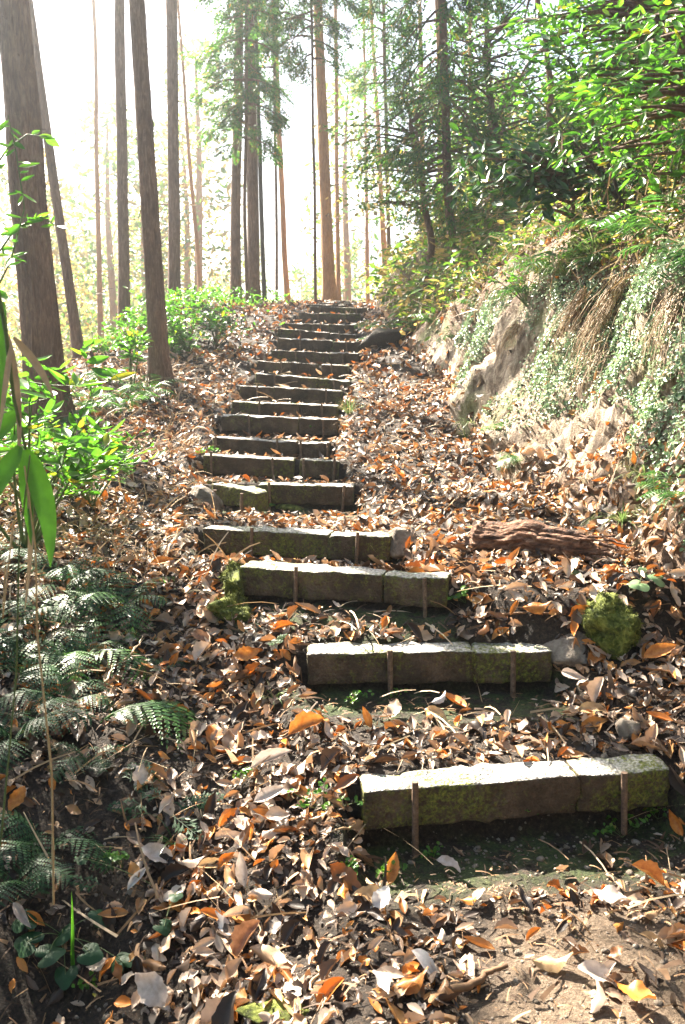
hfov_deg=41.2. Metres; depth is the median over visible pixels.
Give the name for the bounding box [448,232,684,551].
creeper carpet
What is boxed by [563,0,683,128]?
broadleaf tree
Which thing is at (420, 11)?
cedar tree
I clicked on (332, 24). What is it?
cypress tree
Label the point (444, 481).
stone
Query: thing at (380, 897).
fallen leaf
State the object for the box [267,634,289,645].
cypress twig
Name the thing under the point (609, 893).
fallen leaf
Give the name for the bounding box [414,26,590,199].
slope tree
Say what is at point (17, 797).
fallen leaf
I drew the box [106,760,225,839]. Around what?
cypress twig
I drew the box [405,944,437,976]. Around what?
fallen leaf
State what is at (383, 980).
fallen leaf
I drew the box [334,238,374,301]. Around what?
valley tree
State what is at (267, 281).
valley tree
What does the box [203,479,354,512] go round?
stair step
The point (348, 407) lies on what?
grass tuft
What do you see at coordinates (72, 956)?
grass
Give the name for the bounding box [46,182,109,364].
valley tree
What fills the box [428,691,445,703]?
fallen leaf
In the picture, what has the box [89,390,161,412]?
fern
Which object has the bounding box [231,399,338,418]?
stair step
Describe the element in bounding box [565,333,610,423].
hanging roots
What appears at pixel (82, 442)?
shrub
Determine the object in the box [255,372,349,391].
stair step
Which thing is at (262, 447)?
stair step
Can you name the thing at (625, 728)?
white stone
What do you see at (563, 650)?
boulder
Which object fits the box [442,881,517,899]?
cypress twig
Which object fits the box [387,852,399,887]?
fallen leaf
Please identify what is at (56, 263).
valley tree
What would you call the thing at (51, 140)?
climbing plant
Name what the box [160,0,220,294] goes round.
cedar tree
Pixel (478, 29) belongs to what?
slope tree
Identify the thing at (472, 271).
fern
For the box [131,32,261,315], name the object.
valley tree
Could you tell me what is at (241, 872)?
fallen leaf
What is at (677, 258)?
fern
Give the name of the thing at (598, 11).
broadleaf tree
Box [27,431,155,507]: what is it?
shrub
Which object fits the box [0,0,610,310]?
sky
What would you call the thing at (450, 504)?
stick
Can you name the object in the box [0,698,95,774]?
fern
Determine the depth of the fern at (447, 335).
9.98 m
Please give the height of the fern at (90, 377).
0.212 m
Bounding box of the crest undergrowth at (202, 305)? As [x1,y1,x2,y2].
[0,283,319,505]
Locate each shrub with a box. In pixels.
[0,339,136,558]
[0,409,166,514]
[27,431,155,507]
[123,280,231,350]
[178,301,258,347]
[431,206,498,263]
[445,98,639,234]
[473,249,528,305]
[486,1,684,208]
[565,61,684,214]
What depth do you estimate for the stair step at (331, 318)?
13.98 m
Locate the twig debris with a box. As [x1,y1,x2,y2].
[0,398,684,1023]
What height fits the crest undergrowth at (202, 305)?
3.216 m
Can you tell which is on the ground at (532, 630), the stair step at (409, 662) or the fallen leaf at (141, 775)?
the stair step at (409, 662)
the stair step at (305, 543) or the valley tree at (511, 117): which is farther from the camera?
the valley tree at (511, 117)
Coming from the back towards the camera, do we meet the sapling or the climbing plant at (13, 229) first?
the sapling
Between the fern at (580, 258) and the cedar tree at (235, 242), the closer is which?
the fern at (580, 258)
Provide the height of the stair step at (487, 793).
0.333 m
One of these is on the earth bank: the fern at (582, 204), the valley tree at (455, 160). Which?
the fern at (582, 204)
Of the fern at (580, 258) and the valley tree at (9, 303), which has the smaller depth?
the fern at (580, 258)
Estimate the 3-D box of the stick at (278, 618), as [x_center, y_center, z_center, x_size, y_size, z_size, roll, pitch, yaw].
[-0.315,0.561,4.469,0.188,0.184,0.381,0,10,0]
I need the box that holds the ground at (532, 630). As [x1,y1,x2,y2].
[0,302,684,1023]
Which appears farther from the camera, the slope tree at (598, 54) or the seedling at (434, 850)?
the slope tree at (598, 54)
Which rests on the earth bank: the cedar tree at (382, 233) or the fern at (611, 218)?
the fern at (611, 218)
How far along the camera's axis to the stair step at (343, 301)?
17.75 m
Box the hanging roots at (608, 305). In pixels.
[551,272,631,401]
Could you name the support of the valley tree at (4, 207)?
on the ground at (532, 630)
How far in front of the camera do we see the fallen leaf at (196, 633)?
4.43 m
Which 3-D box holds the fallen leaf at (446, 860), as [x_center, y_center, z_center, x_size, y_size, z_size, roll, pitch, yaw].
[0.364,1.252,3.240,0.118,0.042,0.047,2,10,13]
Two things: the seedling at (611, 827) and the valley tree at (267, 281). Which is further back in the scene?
the valley tree at (267, 281)
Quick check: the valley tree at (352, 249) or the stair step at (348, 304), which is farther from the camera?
the valley tree at (352, 249)
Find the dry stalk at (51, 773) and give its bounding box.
[24,466,54,904]
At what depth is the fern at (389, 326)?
11.91 m
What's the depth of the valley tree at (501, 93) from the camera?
33.50 m
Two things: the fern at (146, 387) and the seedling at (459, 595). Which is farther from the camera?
the fern at (146, 387)
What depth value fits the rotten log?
4.81 m
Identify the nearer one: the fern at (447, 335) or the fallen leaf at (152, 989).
the fallen leaf at (152, 989)
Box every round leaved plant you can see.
[11,909,133,989]
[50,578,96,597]
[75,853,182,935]
[571,569,581,574]
[624,558,664,591]
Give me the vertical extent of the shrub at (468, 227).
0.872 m
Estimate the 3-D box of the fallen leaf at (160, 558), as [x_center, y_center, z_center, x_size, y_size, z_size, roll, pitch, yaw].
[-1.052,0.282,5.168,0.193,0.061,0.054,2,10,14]
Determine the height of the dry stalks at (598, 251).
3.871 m
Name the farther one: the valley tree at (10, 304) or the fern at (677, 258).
the valley tree at (10, 304)
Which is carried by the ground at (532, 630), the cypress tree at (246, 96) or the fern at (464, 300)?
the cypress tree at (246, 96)
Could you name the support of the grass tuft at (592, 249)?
on the earth bank
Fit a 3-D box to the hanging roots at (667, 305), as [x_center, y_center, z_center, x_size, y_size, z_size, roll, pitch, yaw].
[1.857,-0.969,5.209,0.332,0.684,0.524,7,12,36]
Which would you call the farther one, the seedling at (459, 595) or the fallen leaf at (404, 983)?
the seedling at (459, 595)
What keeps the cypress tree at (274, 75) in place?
on the ground at (532, 630)
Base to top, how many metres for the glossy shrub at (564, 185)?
1.061 m
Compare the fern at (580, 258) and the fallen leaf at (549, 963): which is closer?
the fallen leaf at (549, 963)
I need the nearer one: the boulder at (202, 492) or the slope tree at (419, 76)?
the boulder at (202, 492)
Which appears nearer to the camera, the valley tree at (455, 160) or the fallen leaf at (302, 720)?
the fallen leaf at (302, 720)
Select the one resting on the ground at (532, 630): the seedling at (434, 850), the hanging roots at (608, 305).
the seedling at (434, 850)
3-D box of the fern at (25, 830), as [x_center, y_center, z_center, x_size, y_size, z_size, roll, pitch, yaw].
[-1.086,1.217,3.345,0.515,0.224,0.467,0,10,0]
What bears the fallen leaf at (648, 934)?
on the ground at (532, 630)
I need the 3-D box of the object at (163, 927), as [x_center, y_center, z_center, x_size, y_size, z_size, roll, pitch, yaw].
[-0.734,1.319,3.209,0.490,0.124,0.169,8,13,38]
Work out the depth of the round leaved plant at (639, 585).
4.29 m
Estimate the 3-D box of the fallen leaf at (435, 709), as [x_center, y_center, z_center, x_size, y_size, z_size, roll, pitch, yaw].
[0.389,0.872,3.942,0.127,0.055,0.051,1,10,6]
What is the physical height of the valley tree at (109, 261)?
15.724 m
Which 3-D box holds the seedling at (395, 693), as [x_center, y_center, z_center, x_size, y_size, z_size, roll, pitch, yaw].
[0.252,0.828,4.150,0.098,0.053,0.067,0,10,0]
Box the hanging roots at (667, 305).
[635,283,684,392]
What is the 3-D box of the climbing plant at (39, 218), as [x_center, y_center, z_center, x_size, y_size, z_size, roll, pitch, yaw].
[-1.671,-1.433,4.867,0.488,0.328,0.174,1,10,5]
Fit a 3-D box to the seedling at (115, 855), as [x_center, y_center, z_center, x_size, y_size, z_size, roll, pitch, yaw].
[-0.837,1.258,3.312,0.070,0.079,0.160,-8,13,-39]
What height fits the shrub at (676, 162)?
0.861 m
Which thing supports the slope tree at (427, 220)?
on the earth bank
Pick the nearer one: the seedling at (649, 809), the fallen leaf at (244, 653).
the seedling at (649, 809)
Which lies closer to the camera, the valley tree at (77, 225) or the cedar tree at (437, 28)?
the cedar tree at (437, 28)
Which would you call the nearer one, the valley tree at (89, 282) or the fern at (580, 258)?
the fern at (580, 258)
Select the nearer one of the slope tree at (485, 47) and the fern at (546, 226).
the fern at (546, 226)
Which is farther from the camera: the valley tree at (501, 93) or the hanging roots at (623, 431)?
the valley tree at (501, 93)
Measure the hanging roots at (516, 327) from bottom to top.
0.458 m
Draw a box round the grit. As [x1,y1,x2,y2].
[71,721,684,1023]
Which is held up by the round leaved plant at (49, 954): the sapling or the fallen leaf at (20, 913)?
the fallen leaf at (20, 913)
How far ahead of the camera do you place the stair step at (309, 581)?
4.63 m
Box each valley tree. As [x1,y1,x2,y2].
[0,149,105,383]
[0,160,80,381]
[0,256,21,370]
[0,257,21,362]
[0,272,21,377]
[14,214,96,371]
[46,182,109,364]
[50,227,86,353]
[56,92,166,361]
[63,231,110,350]
[77,234,117,349]
[83,289,107,334]
[88,120,193,346]
[90,224,140,334]
[104,206,141,334]
[107,212,167,307]
[130,259,140,315]
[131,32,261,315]
[131,114,229,314]
[164,216,203,294]
[206,269,228,295]
[208,272,229,294]
[229,239,274,298]
[288,266,313,300]
[289,69,396,301]
[299,285,320,301]
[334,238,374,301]
[334,249,364,300]
[431,131,467,219]
[454,91,522,185]
[479,69,534,132]
[528,71,569,124]
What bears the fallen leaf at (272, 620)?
on the ground at (532, 630)
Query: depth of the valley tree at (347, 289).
39.78 m
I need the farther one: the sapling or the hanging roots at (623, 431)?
the sapling
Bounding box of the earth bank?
[375,53,684,588]
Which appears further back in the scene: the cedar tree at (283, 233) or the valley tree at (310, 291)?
the valley tree at (310, 291)
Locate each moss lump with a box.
[206,591,252,622]
[217,556,244,595]
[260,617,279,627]
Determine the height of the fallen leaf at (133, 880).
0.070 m
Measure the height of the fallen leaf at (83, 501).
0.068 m
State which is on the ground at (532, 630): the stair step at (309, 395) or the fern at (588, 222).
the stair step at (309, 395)
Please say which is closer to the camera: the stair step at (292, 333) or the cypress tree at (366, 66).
the stair step at (292, 333)
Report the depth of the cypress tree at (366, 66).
19.62 m
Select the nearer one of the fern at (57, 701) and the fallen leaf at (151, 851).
the fallen leaf at (151, 851)
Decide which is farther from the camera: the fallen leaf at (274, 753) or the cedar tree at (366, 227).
the cedar tree at (366, 227)
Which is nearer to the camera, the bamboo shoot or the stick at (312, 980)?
the bamboo shoot
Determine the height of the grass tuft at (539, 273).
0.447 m
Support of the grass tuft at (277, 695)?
on the ground at (532, 630)
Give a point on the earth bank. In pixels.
(500, 378)
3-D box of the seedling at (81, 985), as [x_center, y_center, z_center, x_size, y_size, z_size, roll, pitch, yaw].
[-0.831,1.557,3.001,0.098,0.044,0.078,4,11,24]
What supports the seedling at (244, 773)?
on the ground at (532, 630)
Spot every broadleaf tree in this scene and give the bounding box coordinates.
[422,0,669,219]
[503,0,684,126]
[532,0,684,193]
[547,0,684,158]
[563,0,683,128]
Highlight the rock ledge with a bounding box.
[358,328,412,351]
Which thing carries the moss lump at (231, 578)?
on the ground at (532, 630)
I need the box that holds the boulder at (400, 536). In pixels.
[387,527,419,558]
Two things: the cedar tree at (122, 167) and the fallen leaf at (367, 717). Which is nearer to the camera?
the fallen leaf at (367, 717)
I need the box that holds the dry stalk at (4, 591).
[2,521,13,618]
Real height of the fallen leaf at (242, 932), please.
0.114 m
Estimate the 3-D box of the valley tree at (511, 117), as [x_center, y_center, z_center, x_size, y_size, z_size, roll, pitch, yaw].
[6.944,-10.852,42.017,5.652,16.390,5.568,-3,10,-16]
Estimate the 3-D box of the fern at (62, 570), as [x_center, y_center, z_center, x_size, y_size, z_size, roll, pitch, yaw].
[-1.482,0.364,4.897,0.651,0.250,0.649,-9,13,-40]
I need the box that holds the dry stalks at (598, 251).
[372,94,684,340]
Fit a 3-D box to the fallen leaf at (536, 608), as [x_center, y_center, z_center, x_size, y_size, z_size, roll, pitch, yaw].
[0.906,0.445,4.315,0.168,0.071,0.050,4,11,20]
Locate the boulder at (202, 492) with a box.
[187,485,223,509]
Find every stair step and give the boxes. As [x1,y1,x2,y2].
[203,451,339,481]
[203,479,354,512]
[203,525,391,563]
[212,436,329,459]
[221,414,338,439]
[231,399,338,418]
[240,385,342,403]
[240,561,450,617]
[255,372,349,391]
[256,360,349,378]
[272,350,359,364]
[277,329,355,341]
[277,338,360,352]
[281,323,355,333]
[298,312,360,323]
[306,304,345,307]
[307,641,551,697]
[310,306,366,315]
[319,302,363,306]
[326,301,365,303]
[358,753,669,857]
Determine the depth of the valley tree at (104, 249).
58.54 m
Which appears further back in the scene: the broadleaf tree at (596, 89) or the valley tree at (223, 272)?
the valley tree at (223, 272)
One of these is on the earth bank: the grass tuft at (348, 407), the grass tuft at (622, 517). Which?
the grass tuft at (622, 517)
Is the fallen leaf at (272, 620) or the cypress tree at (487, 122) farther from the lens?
the cypress tree at (487, 122)
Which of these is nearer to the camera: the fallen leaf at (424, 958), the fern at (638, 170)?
the fallen leaf at (424, 958)
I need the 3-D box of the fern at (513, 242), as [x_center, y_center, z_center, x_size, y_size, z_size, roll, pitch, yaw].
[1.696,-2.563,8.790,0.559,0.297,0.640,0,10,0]
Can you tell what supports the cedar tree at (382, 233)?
on the ground at (532, 630)
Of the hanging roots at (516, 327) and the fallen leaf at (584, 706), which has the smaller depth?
the fallen leaf at (584, 706)
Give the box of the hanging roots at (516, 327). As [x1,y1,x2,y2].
[491,321,522,367]
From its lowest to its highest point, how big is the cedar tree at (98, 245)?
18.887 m
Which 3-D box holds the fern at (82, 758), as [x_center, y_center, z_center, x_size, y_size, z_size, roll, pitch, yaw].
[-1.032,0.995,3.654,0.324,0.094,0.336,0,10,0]
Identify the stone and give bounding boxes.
[236,997,309,1023]
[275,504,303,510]
[441,479,449,485]
[615,718,640,742]
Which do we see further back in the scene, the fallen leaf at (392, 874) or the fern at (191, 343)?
the fern at (191, 343)
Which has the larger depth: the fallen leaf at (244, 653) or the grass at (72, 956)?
the fallen leaf at (244, 653)
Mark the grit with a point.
(517, 952)
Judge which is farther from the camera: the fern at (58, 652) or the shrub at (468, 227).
the shrub at (468, 227)
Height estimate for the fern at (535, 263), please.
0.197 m
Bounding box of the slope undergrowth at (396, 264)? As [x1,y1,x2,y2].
[356,36,684,341]
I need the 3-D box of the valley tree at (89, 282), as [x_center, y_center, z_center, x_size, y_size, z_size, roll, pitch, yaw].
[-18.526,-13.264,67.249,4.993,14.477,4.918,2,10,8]
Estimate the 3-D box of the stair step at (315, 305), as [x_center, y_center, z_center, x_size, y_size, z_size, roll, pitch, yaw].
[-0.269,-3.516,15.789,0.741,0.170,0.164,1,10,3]
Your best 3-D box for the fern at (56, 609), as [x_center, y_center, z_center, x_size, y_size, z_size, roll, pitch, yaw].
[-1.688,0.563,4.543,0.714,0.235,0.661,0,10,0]
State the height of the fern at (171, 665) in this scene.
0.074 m
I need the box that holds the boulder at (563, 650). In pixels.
[539,631,588,666]
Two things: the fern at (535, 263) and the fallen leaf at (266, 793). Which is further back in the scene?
the fern at (535, 263)
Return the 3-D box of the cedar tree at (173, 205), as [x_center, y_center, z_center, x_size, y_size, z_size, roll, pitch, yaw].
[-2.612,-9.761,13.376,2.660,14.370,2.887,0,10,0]
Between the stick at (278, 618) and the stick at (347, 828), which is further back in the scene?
the stick at (278, 618)
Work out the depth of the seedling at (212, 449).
7.61 m
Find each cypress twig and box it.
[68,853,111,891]
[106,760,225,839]
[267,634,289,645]
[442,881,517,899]
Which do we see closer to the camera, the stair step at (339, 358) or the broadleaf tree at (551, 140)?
the broadleaf tree at (551, 140)
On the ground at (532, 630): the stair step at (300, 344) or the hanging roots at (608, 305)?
the stair step at (300, 344)
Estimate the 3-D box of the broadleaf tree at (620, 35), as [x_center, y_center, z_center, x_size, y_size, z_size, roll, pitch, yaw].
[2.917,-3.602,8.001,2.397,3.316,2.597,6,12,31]
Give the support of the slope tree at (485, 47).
on the earth bank
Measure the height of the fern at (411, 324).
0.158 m
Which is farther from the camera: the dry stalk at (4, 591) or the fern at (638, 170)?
the fern at (638, 170)
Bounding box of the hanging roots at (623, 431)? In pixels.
[590,417,632,478]
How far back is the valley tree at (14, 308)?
31.66 m
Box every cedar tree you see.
[0,0,76,430]
[29,0,85,360]
[79,0,128,343]
[107,0,195,306]
[112,0,133,334]
[129,0,174,385]
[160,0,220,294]
[227,0,243,302]
[242,2,261,302]
[253,3,266,302]
[273,24,311,300]
[289,3,366,300]
[314,5,359,300]
[322,0,388,300]
[369,0,388,272]
[418,0,424,222]
[435,0,442,219]
[468,1,473,170]
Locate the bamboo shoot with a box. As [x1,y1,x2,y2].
[0,292,56,613]
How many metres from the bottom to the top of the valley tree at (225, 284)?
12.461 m
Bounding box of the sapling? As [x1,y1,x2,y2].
[105,317,152,391]
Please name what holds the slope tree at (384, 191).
on the earth bank
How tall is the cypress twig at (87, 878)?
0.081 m
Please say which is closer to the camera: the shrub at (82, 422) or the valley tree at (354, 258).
the shrub at (82, 422)
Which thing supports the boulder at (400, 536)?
on the ground at (532, 630)
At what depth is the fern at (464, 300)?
9.56 m
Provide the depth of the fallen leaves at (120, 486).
6.81 m
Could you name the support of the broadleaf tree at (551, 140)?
on the earth bank
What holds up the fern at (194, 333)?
on the ground at (532, 630)
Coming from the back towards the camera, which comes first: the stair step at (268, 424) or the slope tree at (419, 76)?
the slope tree at (419, 76)
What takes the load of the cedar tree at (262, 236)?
on the ground at (532, 630)
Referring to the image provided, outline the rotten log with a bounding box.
[469,519,631,565]
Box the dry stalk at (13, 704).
[0,455,30,848]
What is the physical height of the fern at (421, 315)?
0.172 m
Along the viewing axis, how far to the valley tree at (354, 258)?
53.87 m
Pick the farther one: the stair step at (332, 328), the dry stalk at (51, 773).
the stair step at (332, 328)
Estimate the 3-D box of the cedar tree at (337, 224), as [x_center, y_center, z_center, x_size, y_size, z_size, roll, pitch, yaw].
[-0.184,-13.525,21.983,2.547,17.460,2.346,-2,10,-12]
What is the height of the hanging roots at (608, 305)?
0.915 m
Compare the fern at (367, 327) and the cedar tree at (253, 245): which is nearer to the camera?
the fern at (367, 327)
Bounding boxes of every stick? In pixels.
[104,636,157,682]
[245,883,260,937]
[258,603,296,647]
[309,965,326,1023]
[312,823,365,846]
[422,473,475,525]
[448,963,508,992]
[491,611,565,617]
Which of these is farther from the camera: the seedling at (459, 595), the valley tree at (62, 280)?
the valley tree at (62, 280)
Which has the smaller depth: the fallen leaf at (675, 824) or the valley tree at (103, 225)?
the fallen leaf at (675, 824)
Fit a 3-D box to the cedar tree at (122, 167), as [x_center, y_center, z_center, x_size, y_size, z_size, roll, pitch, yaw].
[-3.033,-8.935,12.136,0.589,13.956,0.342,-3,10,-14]
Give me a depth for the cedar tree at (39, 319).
8.04 m
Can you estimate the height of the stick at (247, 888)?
0.086 m
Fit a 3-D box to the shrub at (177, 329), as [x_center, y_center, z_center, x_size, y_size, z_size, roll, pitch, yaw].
[-2.089,-2.366,11.077,1.392,0.878,1.283,0,10,0]
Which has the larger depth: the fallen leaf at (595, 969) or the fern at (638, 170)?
the fern at (638, 170)
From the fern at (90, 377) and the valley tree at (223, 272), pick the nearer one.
the fern at (90, 377)
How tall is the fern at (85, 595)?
0.252 m
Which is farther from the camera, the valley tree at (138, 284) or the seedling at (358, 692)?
the valley tree at (138, 284)
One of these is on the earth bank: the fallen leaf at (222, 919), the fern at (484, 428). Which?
the fern at (484, 428)
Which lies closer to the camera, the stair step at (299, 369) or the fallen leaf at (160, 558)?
the fallen leaf at (160, 558)
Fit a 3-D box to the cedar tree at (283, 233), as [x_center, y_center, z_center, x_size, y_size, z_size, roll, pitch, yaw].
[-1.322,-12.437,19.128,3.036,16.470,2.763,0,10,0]
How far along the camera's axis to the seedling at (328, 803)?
3.35 m
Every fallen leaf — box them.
[5,786,25,818]
[8,896,30,927]
[74,497,90,505]
[123,867,145,894]
[131,763,147,796]
[133,842,174,863]
[135,971,174,1016]
[145,556,172,565]
[185,629,210,642]
[192,857,223,867]
[215,910,228,941]
[224,646,258,660]
[230,919,259,956]
[235,852,247,893]
[240,748,291,772]
[246,785,283,805]
[280,711,323,739]
[350,884,378,902]
[362,706,372,730]
[365,885,390,918]
[367,960,391,993]
[378,966,428,994]
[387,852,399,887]
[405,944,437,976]
[418,705,446,719]
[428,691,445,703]
[429,855,460,872]
[472,712,494,720]
[515,601,551,614]
[520,952,572,972]
[557,668,585,678]
[564,960,616,987]
[578,701,607,712]
[581,882,627,902]
[604,974,656,1000]
[623,859,663,885]
[633,931,663,949]
[636,642,676,660]
[669,810,683,837]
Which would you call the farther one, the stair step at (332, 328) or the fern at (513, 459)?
the stair step at (332, 328)
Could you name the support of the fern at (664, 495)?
on the earth bank
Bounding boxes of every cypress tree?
[179,0,297,304]
[223,0,319,301]
[243,0,374,300]
[336,0,428,269]
[354,0,515,269]
[462,0,534,138]
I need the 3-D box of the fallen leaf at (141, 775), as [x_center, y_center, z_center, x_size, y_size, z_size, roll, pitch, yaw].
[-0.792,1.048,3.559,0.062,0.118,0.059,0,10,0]
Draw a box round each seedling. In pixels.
[71,970,96,996]
[103,847,129,867]
[196,446,219,454]
[232,767,252,778]
[286,778,362,809]
[340,855,358,879]
[344,690,373,703]
[376,860,406,876]
[387,688,407,697]
[421,841,442,857]
[447,585,469,602]
[593,814,650,837]
[642,806,666,818]
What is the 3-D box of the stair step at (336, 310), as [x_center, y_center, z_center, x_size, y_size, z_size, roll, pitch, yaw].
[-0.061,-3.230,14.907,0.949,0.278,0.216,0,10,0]
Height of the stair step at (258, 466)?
0.364 m
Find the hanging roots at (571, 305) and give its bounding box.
[532,286,591,372]
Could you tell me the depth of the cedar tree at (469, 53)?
21.41 m
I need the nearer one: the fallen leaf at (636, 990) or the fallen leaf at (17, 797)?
the fallen leaf at (636, 990)
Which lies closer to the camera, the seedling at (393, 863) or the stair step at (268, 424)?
the seedling at (393, 863)
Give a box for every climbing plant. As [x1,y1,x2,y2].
[0,115,38,298]
[0,130,59,168]
[0,212,66,256]
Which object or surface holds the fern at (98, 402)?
on the ground at (532, 630)
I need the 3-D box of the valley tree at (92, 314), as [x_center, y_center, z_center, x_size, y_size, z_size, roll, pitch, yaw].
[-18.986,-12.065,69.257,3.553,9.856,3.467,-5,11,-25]
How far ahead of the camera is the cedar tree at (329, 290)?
19.48 m
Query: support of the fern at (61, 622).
on the ground at (532, 630)
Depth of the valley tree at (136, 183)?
36.36 m
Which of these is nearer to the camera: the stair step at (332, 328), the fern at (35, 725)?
the fern at (35, 725)
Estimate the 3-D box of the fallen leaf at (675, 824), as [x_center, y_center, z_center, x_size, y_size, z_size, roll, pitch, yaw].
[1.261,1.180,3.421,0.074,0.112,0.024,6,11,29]
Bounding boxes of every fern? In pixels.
[0,526,70,562]
[0,552,126,616]
[0,595,131,656]
[0,605,67,657]
[0,637,105,703]
[0,664,116,716]
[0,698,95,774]
[0,809,113,896]
[0,831,75,905]
[9,613,150,683]
[38,572,176,640]
[40,408,101,430]
[48,742,129,783]
[64,391,125,412]
[77,367,138,386]
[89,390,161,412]
[100,699,200,753]
[117,373,189,399]
[144,339,200,359]
[147,658,187,670]
[168,326,219,345]
[354,320,380,328]
[377,319,401,329]
[398,321,418,329]
[408,313,442,324]
[435,325,457,343]
[447,299,474,306]
[459,264,491,281]
[480,422,504,434]
[488,232,535,252]
[490,281,536,301]
[496,452,522,471]
[510,252,581,277]
[530,209,571,240]
[543,245,614,269]
[554,218,648,249]
[555,194,619,219]
[591,165,666,209]
[593,193,684,235]
[612,145,684,188]
[615,221,684,284]
[635,470,684,504]
[636,406,676,417]
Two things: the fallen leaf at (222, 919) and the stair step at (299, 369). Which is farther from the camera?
the stair step at (299, 369)
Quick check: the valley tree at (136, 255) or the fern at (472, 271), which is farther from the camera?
the valley tree at (136, 255)
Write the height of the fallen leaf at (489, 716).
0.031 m
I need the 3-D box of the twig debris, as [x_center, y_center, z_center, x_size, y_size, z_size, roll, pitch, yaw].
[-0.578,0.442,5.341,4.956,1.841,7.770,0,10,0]
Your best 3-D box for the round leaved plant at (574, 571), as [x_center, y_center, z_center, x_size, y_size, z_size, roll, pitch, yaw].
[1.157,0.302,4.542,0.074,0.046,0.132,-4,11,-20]
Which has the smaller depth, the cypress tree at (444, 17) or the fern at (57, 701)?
the fern at (57, 701)
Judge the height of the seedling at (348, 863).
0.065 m
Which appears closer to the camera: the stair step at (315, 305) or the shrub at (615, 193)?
the shrub at (615, 193)
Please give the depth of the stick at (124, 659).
4.21 m
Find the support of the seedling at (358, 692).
on the ground at (532, 630)
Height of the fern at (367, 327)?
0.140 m
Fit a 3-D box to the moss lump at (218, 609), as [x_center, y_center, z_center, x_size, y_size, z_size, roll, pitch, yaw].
[-0.563,0.485,4.586,0.264,0.166,0.238,0,10,0]
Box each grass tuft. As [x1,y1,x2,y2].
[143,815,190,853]
[179,428,203,447]
[254,680,286,705]
[333,394,368,414]
[456,417,475,429]
[480,245,554,281]
[517,235,591,291]
[537,217,611,278]
[560,495,640,535]
[602,460,655,494]
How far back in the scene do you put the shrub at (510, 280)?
7.67 m
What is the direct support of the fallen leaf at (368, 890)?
on the ground at (532, 630)
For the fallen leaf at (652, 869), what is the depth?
3.16 m
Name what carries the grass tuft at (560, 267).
on the earth bank
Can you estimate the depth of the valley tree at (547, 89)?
33.40 m
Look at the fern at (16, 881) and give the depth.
3.20 m
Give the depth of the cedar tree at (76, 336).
11.46 m
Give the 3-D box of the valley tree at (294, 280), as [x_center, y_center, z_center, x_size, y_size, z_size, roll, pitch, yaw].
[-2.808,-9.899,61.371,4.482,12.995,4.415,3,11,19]
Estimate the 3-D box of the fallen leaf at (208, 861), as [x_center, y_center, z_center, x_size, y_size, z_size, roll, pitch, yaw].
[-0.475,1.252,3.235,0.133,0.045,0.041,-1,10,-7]
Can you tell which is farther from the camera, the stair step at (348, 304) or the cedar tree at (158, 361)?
the stair step at (348, 304)
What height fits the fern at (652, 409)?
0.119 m
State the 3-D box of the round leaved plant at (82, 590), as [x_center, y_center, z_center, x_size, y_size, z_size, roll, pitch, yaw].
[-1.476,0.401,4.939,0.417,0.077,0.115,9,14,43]
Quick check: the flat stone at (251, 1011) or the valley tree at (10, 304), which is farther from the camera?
the valley tree at (10, 304)
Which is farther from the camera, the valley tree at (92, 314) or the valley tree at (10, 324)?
the valley tree at (92, 314)
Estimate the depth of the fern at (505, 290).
7.77 m
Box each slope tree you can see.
[312,66,519,286]
[327,16,529,250]
[345,85,539,230]
[380,0,592,208]
[381,0,578,174]
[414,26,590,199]
[523,21,673,144]
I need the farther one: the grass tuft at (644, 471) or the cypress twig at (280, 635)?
the grass tuft at (644, 471)
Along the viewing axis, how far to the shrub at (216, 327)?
11.68 m
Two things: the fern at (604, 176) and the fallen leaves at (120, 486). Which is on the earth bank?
the fern at (604, 176)
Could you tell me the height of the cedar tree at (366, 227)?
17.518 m
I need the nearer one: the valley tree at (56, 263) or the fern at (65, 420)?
the fern at (65, 420)
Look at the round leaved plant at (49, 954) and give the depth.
3.05 m
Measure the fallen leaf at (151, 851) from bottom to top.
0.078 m
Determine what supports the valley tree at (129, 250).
on the ground at (532, 630)
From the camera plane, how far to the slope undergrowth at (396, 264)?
11.12 m
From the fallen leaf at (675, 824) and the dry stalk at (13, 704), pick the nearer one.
the dry stalk at (13, 704)
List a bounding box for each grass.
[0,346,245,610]
[70,894,74,965]
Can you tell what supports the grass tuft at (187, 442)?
on the ground at (532, 630)
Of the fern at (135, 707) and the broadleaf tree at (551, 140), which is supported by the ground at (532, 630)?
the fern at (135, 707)

